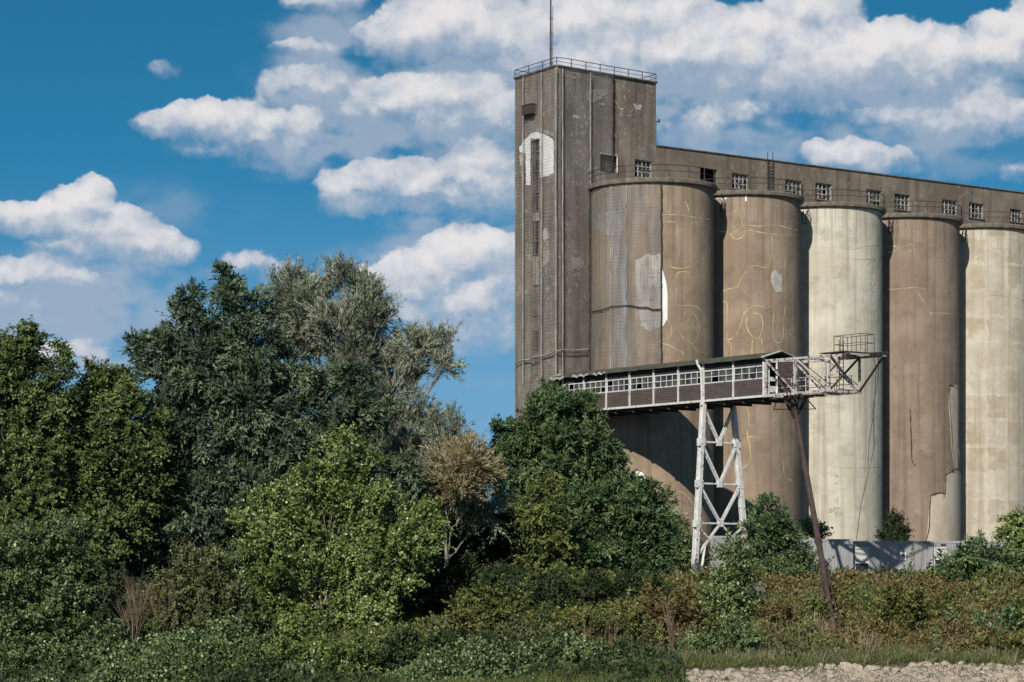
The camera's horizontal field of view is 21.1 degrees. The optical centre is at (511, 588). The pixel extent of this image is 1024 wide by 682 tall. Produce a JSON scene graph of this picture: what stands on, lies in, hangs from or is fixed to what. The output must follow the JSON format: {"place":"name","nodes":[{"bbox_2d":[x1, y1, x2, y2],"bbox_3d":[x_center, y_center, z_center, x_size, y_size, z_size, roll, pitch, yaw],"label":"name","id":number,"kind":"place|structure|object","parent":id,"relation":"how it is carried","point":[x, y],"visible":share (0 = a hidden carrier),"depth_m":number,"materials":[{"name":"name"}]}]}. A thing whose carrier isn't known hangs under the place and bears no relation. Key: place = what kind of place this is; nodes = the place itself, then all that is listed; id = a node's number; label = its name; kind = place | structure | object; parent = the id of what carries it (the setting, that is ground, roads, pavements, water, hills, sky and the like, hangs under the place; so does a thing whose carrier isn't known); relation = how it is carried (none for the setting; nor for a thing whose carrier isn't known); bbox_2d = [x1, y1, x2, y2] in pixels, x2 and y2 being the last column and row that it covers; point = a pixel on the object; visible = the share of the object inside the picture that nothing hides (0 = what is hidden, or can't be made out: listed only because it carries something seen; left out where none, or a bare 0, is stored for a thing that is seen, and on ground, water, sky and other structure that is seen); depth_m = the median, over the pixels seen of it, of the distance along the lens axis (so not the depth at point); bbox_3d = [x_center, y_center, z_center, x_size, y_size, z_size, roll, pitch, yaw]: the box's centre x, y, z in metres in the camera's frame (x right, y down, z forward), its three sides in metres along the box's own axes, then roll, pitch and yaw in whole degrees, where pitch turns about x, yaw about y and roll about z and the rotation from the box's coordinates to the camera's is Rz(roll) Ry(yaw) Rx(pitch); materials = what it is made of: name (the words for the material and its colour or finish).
{"place":"outdoors","nodes":[
{"label":"outdoors","id":0,"kind":"place"},
{"bbox_2d":[0,0,1023,512],"label":"sky","id":1,"kind":"structure","parent":0,"point":[144,144],"materials":[{"name":"blue"}]},
{"bbox_2d":[3,577,1023,681],"bbox_3d":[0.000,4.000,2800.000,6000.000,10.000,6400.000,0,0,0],"label":"ground","id":2,"kind":"structure","parent":0,"point":[837,663],"depth_m":149.26,"materials":[{"name":"soil"}]},
{"bbox_2d":[0,315,102,555],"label":"broadleaf tree","id":3,"kind":"object","parent":2,"relation":"on","point":[32,474],"visible":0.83,"depth_m":169.06,"materials":[{"name":"green plant"}]},
{"bbox_2d":[0,508,127,672],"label":"leafy shrub","id":4,"kind":"object","parent":2,"relation":"on","point":[39,629],"visible":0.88,"depth_m":149.61,"materials":[{"name":"green plant"}]},
{"bbox_2d":[63,557,146,652],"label":"leafy shrub","id":5,"kind":"object","parent":2,"relation":"on","point":[109,589],"visible":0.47,"depth_m":150.50,"materials":[{"name":"green plant"}]},
{"bbox_2d":[42,355,180,583],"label":"broadleaf tree","id":6,"kind":"object","parent":2,"relation":"on","point":[113,428],"visible":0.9,"depth_m":171.00,"materials":[{"name":"green plant"}]},
{"bbox_2d":[109,562,153,659],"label":"bare shrub","id":7,"kind":"object","parent":2,"relation":"on","point":[133,619],"visible":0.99,"depth_m":149.84,"materials":[{"name":"brown plant"}]},
{"bbox_2d":[103,528,278,664],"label":"leafy shrub","id":8,"kind":"object","parent":2,"relation":"on","point":[198,577],"visible":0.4,"depth_m":150.60,"materials":[{"name":"green plant"}]},
{"bbox_2d":[7,606,539,681],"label":"thicket","id":9,"kind":"object","parent":2,"relation":"on","point":[425,665],"visible":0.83,"depth_m":145.92,"materials":[{"name":"green plant"}]},
{"bbox_2d":[117,258,430,577],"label":"locust tree","id":10,"kind":"object","parent":2,"relation":"on","point":[257,405],"visible":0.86,"depth_m":174.66,"materials":[{"name":"green plant"}]},
{"bbox_2d":[216,620,428,676],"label":"leafy shrub","id":11,"kind":"object","parent":2,"relation":"on","point":[355,650],"visible":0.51,"depth_m":147.68,"materials":[{"name":"green plant"}]},
{"bbox_2d":[0,449,670,578],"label":"undergrowth","id":12,"kind":"object","parent":2,"relation":"on","point":[500,546],"visible":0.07,"depth_m":180.84,"materials":[{"name":"green plant"}]},
{"bbox_2d":[219,418,456,641],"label":"poplar sapling","id":13,"kind":"object","parent":2,"relation":"on","point":[345,575],"visible":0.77,"depth_m":157.34,"materials":[{"name":"green plant"}]},
{"bbox_2d":[0,561,689,681],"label":"dark vine cover","id":14,"kind":"object","parent":2,"relation":"on","point":[215,673],"visible":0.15,"depth_m":146.83,"materials":[{"name":"green plant"}]},
{"bbox_2d":[146,563,178,632],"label":"bare shrub","id":15,"kind":"object","parent":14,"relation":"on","point":[162,602],"visible":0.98,"depth_m":150.56,"materials":[{"name":"brown plant"}]},
{"bbox_2d":[255,248,471,491],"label":"willow tree","id":16,"kind":"object","parent":2,"relation":"on","point":[319,324],"visible":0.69,"depth_m":185.14,"materials":[{"name":"green plant"}]},
{"bbox_2d":[425,612,434,641],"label":"weed","id":17,"kind":"object","parent":2,"relation":"on","point":[429,631],"visible":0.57,"depth_m":153.06,"materials":[{"name":"green plant"}]},
{"bbox_2d":[434,616,444,637],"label":"weed","id":18,"kind":"object","parent":2,"relation":"on","point":[436,625],"visible":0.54,"depth_m":155.95,"materials":[{"name":"green plant"}]},
{"bbox_2d":[443,614,450,631],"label":"weed","id":19,"kind":"object","parent":2,"relation":"on","point":[446,623],"visible":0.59,"depth_m":156.26,"materials":[{"name":"green plant"}]},
{"bbox_2d":[363,616,537,679],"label":"leafy shrub","id":20,"kind":"object","parent":2,"relation":"on","point":[393,651],"visible":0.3,"depth_m":148.34,"materials":[{"name":"green plant"}]},
{"bbox_2d":[371,397,530,563],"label":"willow shrub","id":21,"kind":"object","parent":2,"relation":"on","point":[458,470],"visible":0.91,"depth_m":177.02,"materials":[{"name":"beige plant"}]},
{"bbox_2d":[397,548,517,618],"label":"bramble","id":22,"kind":"object","parent":2,"relation":"on","point":[461,575],"visible":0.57,"depth_m":161.85,"materials":[{"name":"green plant"}]},
{"bbox_2d":[429,572,539,638],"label":"bramble","id":23,"kind":"object","parent":2,"relation":"on","point":[469,615],"visible":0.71,"depth_m":157.43,"materials":[{"name":"green plant"}]},
{"bbox_2d":[466,605,566,651],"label":"bramble","id":24,"kind":"object","parent":2,"relation":"on","point":[514,627],"visible":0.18,"depth_m":151.43,"materials":[{"name":"green plant"}]},
{"bbox_2d":[500,470,588,579],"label":"maple shrub","id":25,"kind":"object","parent":2,"relation":"on","point":[542,517],"visible":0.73,"depth_m":173.49,"materials":[{"name":"green plant"}]},
{"bbox_2d":[474,377,638,501],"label":"locust tree","id":26,"kind":"object","parent":2,"relation":"on","point":[557,433],"visible":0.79,"depth_m":190.68,"materials":[{"name":"green plant"}]},
{"bbox_2d":[513,0,659,503],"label":"machine tower","id":27,"kind":"structure","parent":2,"relation":"on","point":[574,126],"depth_m":219.42,"materials":[{"name":"concrete"}]},
{"bbox_2d":[635,160,650,176],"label":"window","id":28,"kind":"structure","parent":27,"relation":"in","point":[638,168],"depth_m":223.66,"materials":[{"name":"white metal"}]},
{"bbox_2d":[525,625,651,666],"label":"bramble","id":29,"kind":"object","parent":2,"relation":"on","point":[569,645],"visible":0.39,"depth_m":149.69,"materials":[{"name":"green plant"}]},
{"bbox_2d":[510,562,674,612],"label":"bramble","id":30,"kind":"object","parent":2,"relation":"on","point":[599,586],"visible":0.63,"depth_m":164.28,"materials":[{"name":"green plant"}]},
{"bbox_2d":[569,611,618,653],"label":"bare shrub","id":31,"kind":"object","parent":2,"relation":"on","point":[614,635],"visible":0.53,"depth_m":152.32,"materials":[{"name":"brown plant"}]},
{"bbox_2d":[532,596,660,646],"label":"bramble","id":32,"kind":"object","parent":2,"relation":"on","point":[595,622],"visible":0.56,"depth_m":154.91,"materials":[{"name":"green plant"}]},
{"bbox_2d":[537,468,683,577],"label":"locust tree","id":33,"kind":"object","parent":2,"relation":"on","point":[649,542],"visible":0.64,"depth_m":180.08,"materials":[{"name":"green plant"}]},
{"bbox_2d":[643,619,652,643],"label":"weed","id":34,"kind":"object","parent":2,"relation":"on","point":[645,622],"visible":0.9,"depth_m":155.12,"materials":[{"name":"green plant"}]},
{"bbox_2d":[587,164,717,574],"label":"grain silo","id":35,"kind":"object","parent":2,"relation":"on","point":[652,270],"visible":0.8,"depth_m":215.63,"materials":[{"name":"beige paint"}]},
{"bbox_2d":[291,625,1023,681],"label":"grass","id":36,"kind":"structure","parent":2,"relation":"on","point":[692,661],"depth_m":150.69,"materials":[{"name":"green plant"}]},
{"bbox_2d":[291,560,1023,656],"bbox_3d":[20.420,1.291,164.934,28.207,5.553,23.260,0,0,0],"label":"vine cover","id":37,"kind":"object","parent":2,"relation":"on","point":[920,638],"visible":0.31,"depth_m":161.34,"materials":[{"name":"green plant"}]},
{"bbox_2d":[902,563,910,577],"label":"weed","id":38,"kind":"object","parent":37,"relation":"on","point":[908,570],"visible":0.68,"depth_m":172.20,"materials":[{"name":"green plant"}]},
{"bbox_2d":[656,622,664,646],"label":"weed","id":39,"kind":"object","parent":2,"relation":"on","point":[661,639],"visible":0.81,"depth_m":154.11,"materials":[{"name":"green plant"}]},
{"bbox_2d":[623,574,712,637],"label":"bramble","id":40,"kind":"object","parent":2,"relation":"on","point":[679,601],"visible":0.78,"depth_m":157.36,"materials":[{"name":"green plant"}]},
{"bbox_2d":[657,482,686,571],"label":"leafy shrub","id":41,"kind":"object","parent":2,"relation":"on","point":[668,490],"visible":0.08,"depth_m":194.57,"materials":[{"name":"green plant"}]},
{"bbox_2d":[661,596,682,648],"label":"bare shrub","id":42,"kind":"object","parent":2,"relation":"on","point":[670,626],"visible":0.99,"depth_m":152.54,"materials":[{"name":"brown plant"}]},
{"bbox_2d":[665,502,713,575],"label":"leafy shrub","id":43,"kind":"object","parent":2,"relation":"on","point":[685,550],"visible":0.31,"depth_m":206.18,"materials":[{"name":"green plant"}]},
{"bbox_2d":[688,621,696,644],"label":"weed","id":44,"kind":"object","parent":2,"relation":"on","point":[693,624],"visible":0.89,"depth_m":154.28,"materials":[{"name":"green plant"}]},
{"bbox_2d":[668,616,766,659],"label":"leafy shrub","id":45,"kind":"object","parent":2,"relation":"on","point":[734,638],"visible":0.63,"depth_m":152.64,"materials":[{"name":"green plant"}]},
{"bbox_2d":[691,402,748,573],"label":"support trestle","id":46,"kind":"object","parent":2,"relation":"on","point":[702,452],"visible":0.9,"depth_m":203.51,"materials":[{"name":"white paint"}]},
{"bbox_2d":[549,333,888,417],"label":"conveyor gallery","id":47,"kind":"object","parent":46,"relation":"on","point":[768,378],"visible":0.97,"depth_m":202.33,"materials":[{"name":"metal"}]},
{"bbox_2d":[564,382,582,393],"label":"window","id":48,"kind":"structure","parent":47,"relation":"in","point":[579,385],"depth_m":215.25,"materials":[{"name":"white paint"}]},
{"bbox_2d":[585,380,604,393],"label":"window","id":49,"kind":"structure","parent":47,"relation":"in","point":[598,385],"depth_m":213.26,"materials":[{"name":"white paint"}]},
{"bbox_2d":[607,378,628,392],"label":"window","id":50,"kind":"structure","parent":47,"relation":"in","point":[619,385],"depth_m":210.98,"materials":[{"name":"grey glass"}]},
{"bbox_2d":[630,376,652,390],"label":"window","id":51,"kind":"structure","parent":47,"relation":"in","point":[646,381],"depth_m":208.73,"materials":[{"name":"grey glass"}]},
{"bbox_2d":[654,373,676,387],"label":"window","id":52,"kind":"structure","parent":47,"relation":"in","point":[667,380],"depth_m":206.50,"materials":[{"name":"grey glass"}]},
{"bbox_2d":[679,371,699,385],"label":"window","id":53,"kind":"structure","parent":47,"relation":"in","point":[688,378],"depth_m":204.41,"materials":[{"name":"grey glass"}]},
{"bbox_2d":[705,368,731,383],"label":"window","id":54,"kind":"structure","parent":47,"relation":"in","point":[724,375],"depth_m":201.71,"materials":[{"name":"grey glass"}]},
{"bbox_2d":[734,365,761,380],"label":"window","id":55,"kind":"structure","parent":47,"relation":"in","point":[750,372],"depth_m":199.19,"materials":[{"name":"grey glass"}]},
{"bbox_2d":[856,357,878,539],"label":"hanging cable","id":56,"kind":"object","parent":47,"relation":"hanging from","point":[869,438],"visible":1,"depth_m":192.87,"materials":[{"name":"metal"}]},
{"bbox_2d":[683,527,765,633],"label":"poplar sapling","id":57,"kind":"object","parent":2,"relation":"on","point":[725,594],"visible":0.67,"depth_m":159.37,"materials":[{"name":"green plant"}]},
{"bbox_2d":[708,536,767,569],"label":"site container","id":58,"kind":"object","parent":2,"relation":"on","point":[718,539],"visible":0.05,"depth_m":214.00,"materials":[{"name":"grey metal"}]},
{"bbox_2d":[705,177,803,556],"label":"grain silo","id":59,"kind":"object","parent":2,"relation":"on","point":[757,271],"visible":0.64,"depth_m":222.19,"materials":[{"name":"brown paint"}]},
{"bbox_2d":[744,583,766,599],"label":"concrete block","id":60,"kind":"structure","parent":2,"relation":"on","point":[761,588],"depth_m":164.51,"materials":[{"name":"grey concrete"}]},
{"bbox_2d":[734,491,813,570],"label":"locust sapling","id":61,"kind":"object","parent":2,"relation":"on","point":[774,524],"visible":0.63,"depth_m":197.95,"materials":[{"name":"green plant"}]},
{"bbox_2d":[739,595,808,628],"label":"bramble","id":62,"kind":"object","parent":2,"relation":"on","point":[775,608],"visible":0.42,"depth_m":158.54,"materials":[{"name":"green plant"}]},
{"bbox_2d":[755,626,815,659],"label":"leafy shrub","id":63,"kind":"object","parent":2,"relation":"on","point":[783,642],"visible":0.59,"depth_m":152.19,"materials":[{"name":"green plant"}]},
{"bbox_2d":[787,620,800,640],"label":"weed","id":64,"kind":"object","parent":2,"relation":"on","point":[792,629],"visible":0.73,"depth_m":154.30,"materials":[{"name":"green plant"}]},
{"bbox_2d":[750,538,851,577],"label":"leafy shrub","id":65,"kind":"object","parent":2,"relation":"on","point":[796,563],"visible":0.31,"depth_m":175.55,"materials":[{"name":"green plant"}]},
{"bbox_2d":[773,395,841,637],"bbox_3d":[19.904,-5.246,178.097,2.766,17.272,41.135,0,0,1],"label":"raking strut","id":66,"kind":"object","parent":2,"relation":"on","point":[825,582],"visible":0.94,"depth_m":177.38,"materials":[{"name":"metal"}]},
{"bbox_2d":[594,633,1021,667],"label":"dry grass","id":67,"kind":"structure","parent":2,"relation":"on","point":[778,659],"depth_m":151.98,"materials":[{"name":"plant"}]},
{"bbox_2d":[803,605,816,638],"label":"weed","id":68,"kind":"object","parent":2,"relation":"on","point":[810,626],"visible":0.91,"depth_m":154.58,"materials":[{"name":"green plant"}]},
{"bbox_2d":[796,514,834,538],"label":"ivy bush","id":69,"kind":"object","parent":2,"relation":"on","point":[807,524],"visible":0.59,"depth_m":216.23,"materials":[{"name":"green plant"}]},
{"bbox_2d":[797,539,852,573],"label":"site container","id":70,"kind":"object","parent":2,"relation":"on","point":[842,549],"visible":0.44,"depth_m":210.20,"materials":[{"name":"grey metal"}]},
{"bbox_2d":[787,189,885,540],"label":"grain silo","id":71,"kind":"object","parent":2,"relation":"on","point":[841,268],"visible":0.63,"depth_m":228.91,"materials":[{"name":"beige paint"}]},
{"bbox_2d":[635,145,1023,224],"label":"rooftop gallery","id":72,"kind":"object","parent":71,"relation":"on","point":[980,202],"visible":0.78,"depth_m":239.82,"materials":[{"name":"concrete"}]},
{"bbox_2d":[732,173,746,189],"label":"window","id":73,"kind":"structure","parent":72,"relation":"in","point":[738,182],"depth_m":231.26,"materials":[{"name":"white metal"}]},
{"bbox_2d":[785,180,800,194],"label":"window","id":74,"kind":"structure","parent":72,"relation":"in","point":[794,184],"depth_m":235.54,"materials":[{"name":"white metal"}]},
{"bbox_2d":[815,183,830,199],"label":"window","id":75,"kind":"structure","parent":72,"relation":"in","point":[817,185],"depth_m":238.08,"materials":[{"name":"white metal"}]},
{"bbox_2d":[867,189,880,204],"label":"window","id":76,"kind":"structure","parent":72,"relation":"in","point":[869,194],"depth_m":242.54,"materials":[{"name":"white metal"}]},
{"bbox_2d":[895,194,908,209],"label":"window","id":77,"kind":"structure","parent":72,"relation":"in","point":[903,200],"depth_m":245.16,"materials":[{"name":"white metal"}]},
{"bbox_2d":[942,199,955,214],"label":"window","id":78,"kind":"structure","parent":72,"relation":"in","point":[946,205],"depth_m":249.26,"materials":[{"name":"white metal"}]},
{"bbox_2d":[969,203,981,218],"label":"window","id":79,"kind":"structure","parent":72,"relation":"in","point":[977,208],"depth_m":252.02,"materials":[{"name":"white metal"}]},
{"bbox_2d":[1010,209,1020,221],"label":"window","id":80,"kind":"structure","parent":72,"relation":"in","point":[1017,212],"depth_m":255.86,"materials":[{"name":"white metal"}]},
{"bbox_2d":[666,561,1022,655],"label":"dead stems","id":81,"kind":"object","parent":2,"relation":"on","point":[860,637],"visible":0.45,"depth_m":158.68,"materials":[{"name":"plant"}]},
{"bbox_2d":[858,601,867,638],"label":"weed","id":82,"kind":"object","parent":2,"relation":"on","point":[863,619],"visible":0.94,"depth_m":155.95,"materials":[{"name":"green plant"}]},
{"bbox_2d":[862,584,869,609],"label":"weed","id":83,"kind":"object","parent":2,"relation":"on","point":[864,595],"visible":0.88,"depth_m":164.19,"materials":[{"name":"green plant"}]},
{"bbox_2d":[853,541,932,573],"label":"site container","id":84,"kind":"object","parent":2,"relation":"on","point":[869,555],"visible":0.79,"depth_m":211.00,"materials":[{"name":"grey metal"}]},
{"bbox_2d":[855,547,868,570],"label":"window frame","id":85,"kind":"structure","parent":84,"relation":"in","point":[855,547],"depth_m":210.93,"materials":[{"name":"white paint"}]},
{"bbox_2d":[853,561,934,577],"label":"leafy shrub","id":86,"kind":"object","parent":2,"relation":"on","point":[899,572],"visible":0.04,"depth_m":174.72,"materials":[{"name":"green plant"}]},
{"bbox_2d":[873,507,915,540],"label":"ivy bush","id":87,"kind":"object","parent":2,"relation":"on","point":[895,529],"visible":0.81,"depth_m":218.81,"materials":[{"name":"green plant"}]},
{"bbox_2d":[909,544,916,572],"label":"weed","id":88,"kind":"object","parent":2,"relation":"on","point":[911,556],"visible":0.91,"depth_m":172.40,"materials":[{"name":"green plant"}]},
{"bbox_2d":[871,201,962,540],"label":"grain silo","id":89,"kind":"object","parent":2,"relation":"on","point":[921,481],"visible":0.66,"depth_m":235.67,"materials":[{"name":"brown paint"}]},
{"bbox_2d":[868,581,969,635],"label":"bramble","id":90,"kind":"object","parent":2,"relation":"on","point":[911,603],"visible":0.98,"depth_m":160.04,"materials":[{"name":"green plant"}]},
{"bbox_2d":[928,617,939,657],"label":"weed","id":91,"kind":"object","parent":2,"relation":"on","point":[935,640],"visible":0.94,"depth_m":152.90,"materials":[{"name":"green plant"}]},
{"bbox_2d":[918,560,973,584],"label":"leafy shrub","id":92,"kind":"object","parent":2,"relation":"on","point":[958,571],"visible":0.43,"depth_m":171.06,"materials":[{"name":"green plant"}]},
{"bbox_2d":[954,603,969,639],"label":"weed","id":93,"kind":"object","parent":2,"relation":"on","point":[959,622],"visible":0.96,"depth_m":155.52,"materials":[{"name":"green plant"}]},
{"bbox_2d":[933,541,1009,566],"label":"site container","id":94,"kind":"object","parent":2,"relation":"on","point":[943,545],"visible":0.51,"depth_m":211.00,"materials":[{"name":"grey metal"}]},
{"bbox_2d":[927,528,1023,581],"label":"locust sapling","id":95,"kind":"object","parent":2,"relation":"on","point":[976,557],"visible":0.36,"depth_m":171.87,"materials":[{"name":"green plant"}]},
{"bbox_2d":[943,597,1023,635],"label":"bramble","id":96,"kind":"object","parent":2,"relation":"on","point":[1009,616],"visible":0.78,"depth_m":157.57,"materials":[{"name":"green plant"}]},
{"bbox_2d":[945,211,1023,540],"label":"grain silo","id":97,"kind":"object","parent":2,"relation":"on","point":[992,367],"visible":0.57,"depth_m":242.31,"materials":[{"name":"beige paint"}]},
{"bbox_2d":[993,614,1004,651],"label":"weed","id":98,"kind":"object","parent":2,"relation":"on","point":[994,627],"visible":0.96,"depth_m":153.32,"materials":[{"name":"green plant"}]},
{"bbox_2d":[989,504,1023,566],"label":"broadleaf tree","id":99,"kind":"object","parent":2,"relation":"on","point":[1012,529],"visible":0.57,"depth_m":175.07,"materials":[{"name":"green plant"}]},
{"bbox_2d":[686,661,1023,681],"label":"gravel","id":100,"kind":"structure","parent":0,"point":[880,677],"depth_m":147.67,"materials":[{"name":"beige gravel"}]},
{"bbox_2d":[732,673,745,679],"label":"shore stone","id":101,"kind":"object","parent":100,"relation":"on","point":[739,676],"visible":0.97,"depth_m":146.57,"materials":[{"name":"beige stone"}]},
{"bbox_2d":[839,662,852,668],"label":"shore stone","id":102,"kind":"object","parent":100,"relation":"on","point":[845,665],"visible":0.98,"depth_m":149.41,"materials":[{"name":"beige stone"}]},
{"bbox_2d":[866,665,880,670],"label":"shore stone","id":103,"kind":"object","parent":100,"relation":"on","point":[872,667],"visible":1,"depth_m":148.89,"materials":[{"name":"beige stone"}]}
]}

